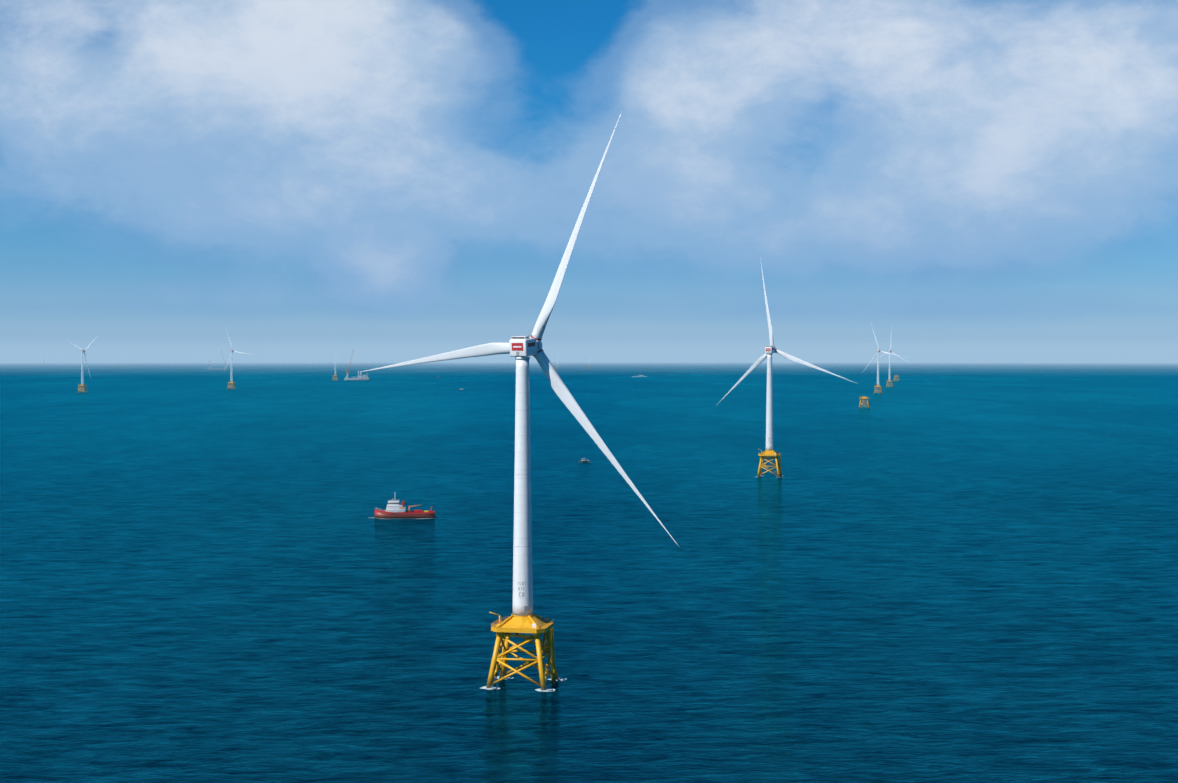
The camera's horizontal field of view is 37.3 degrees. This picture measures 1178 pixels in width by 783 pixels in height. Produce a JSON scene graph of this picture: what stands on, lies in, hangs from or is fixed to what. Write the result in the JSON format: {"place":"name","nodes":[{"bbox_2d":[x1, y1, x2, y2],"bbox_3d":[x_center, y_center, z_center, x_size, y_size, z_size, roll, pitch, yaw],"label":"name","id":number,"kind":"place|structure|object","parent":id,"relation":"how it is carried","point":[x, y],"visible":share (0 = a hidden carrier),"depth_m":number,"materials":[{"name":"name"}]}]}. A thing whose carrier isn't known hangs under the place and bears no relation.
{"place":"outdoors","nodes":[
{"label":"outdoors","id":0,"kind":"place"},
{"bbox_2d":[0,362,1177,782],"bbox_3d":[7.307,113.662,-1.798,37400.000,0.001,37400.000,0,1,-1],"label":"sea","id":1,"kind":"structure","parent":0,"point":[942,574],"depth_m":885.97,"materials":[{"name":"liquid"}]},
{"bbox_2d":[76,335,98,392],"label":"turbine","id":2,"kind":"object","parent":1,"relation":"on","point":[81,386],"visible":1,"depth_m":4820.61,"materials":[{"name":"white paint"}]},
{"bbox_2d":[226,332,251,389],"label":"turbine","id":3,"kind":"object","parent":1,"relation":"on","point":[232,351],"visible":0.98,"depth_m":5245.23,"materials":[{"name":"white paint"}]},
{"bbox_2d":[344,358,369,379],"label":"ship","id":4,"kind":"object","parent":1,"relation":"on","point":[358,373],"visible":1,"depth_m":6911.31,"materials":[{"name":"white paint"}]},
{"bbox_2d":[375,500,440,518],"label":"boat","id":5,"kind":"object","parent":1,"relation":"on","point":[395,509],"visible":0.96,"depth_m":1189.18,"materials":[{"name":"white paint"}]},
{"bbox_2d":[361,112,680,691],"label":"turbine","id":6,"kind":"object","parent":1,"relation":"in","point":[523,618],"visible":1,"depth_m":593.78,"materials":[{"name":"white paint"}]},
{"bbox_2d":[722,264,857,476],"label":"turbine","id":7,"kind":"object","parent":1,"relation":"in","point":[769,452],"visible":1,"depth_m":1588.65,"materials":[{"name":"white paint"}]},
{"bbox_2d":[859,396,870,408],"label":"jacket","id":8,"kind":"object","parent":1,"relation":"on","point":[862,398],"visible":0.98,"depth_m":3496.57,"materials":[{"name":"yellow paint"}]},
{"bbox_2d":[866,328,904,393],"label":"turbine","id":9,"kind":"object","parent":1,"relation":"on","point":[876,386],"visible":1,"depth_m":4672.81,"materials":[{"name":"white paint"}]},
{"bbox_2d":[871,340,908,387],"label":"turbine","id":10,"kind":"object","parent":1,"relation":"on","point":[889,379],"visible":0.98,"depth_m":5515.78,"materials":[{"name":"white paint"}]},
{"bbox_2d":[0,0,1177,365],"label":"sky","id":11,"kind":"structure","parent":0,"point":[380,182],"materials":[{"name":"blue"}]}
]}

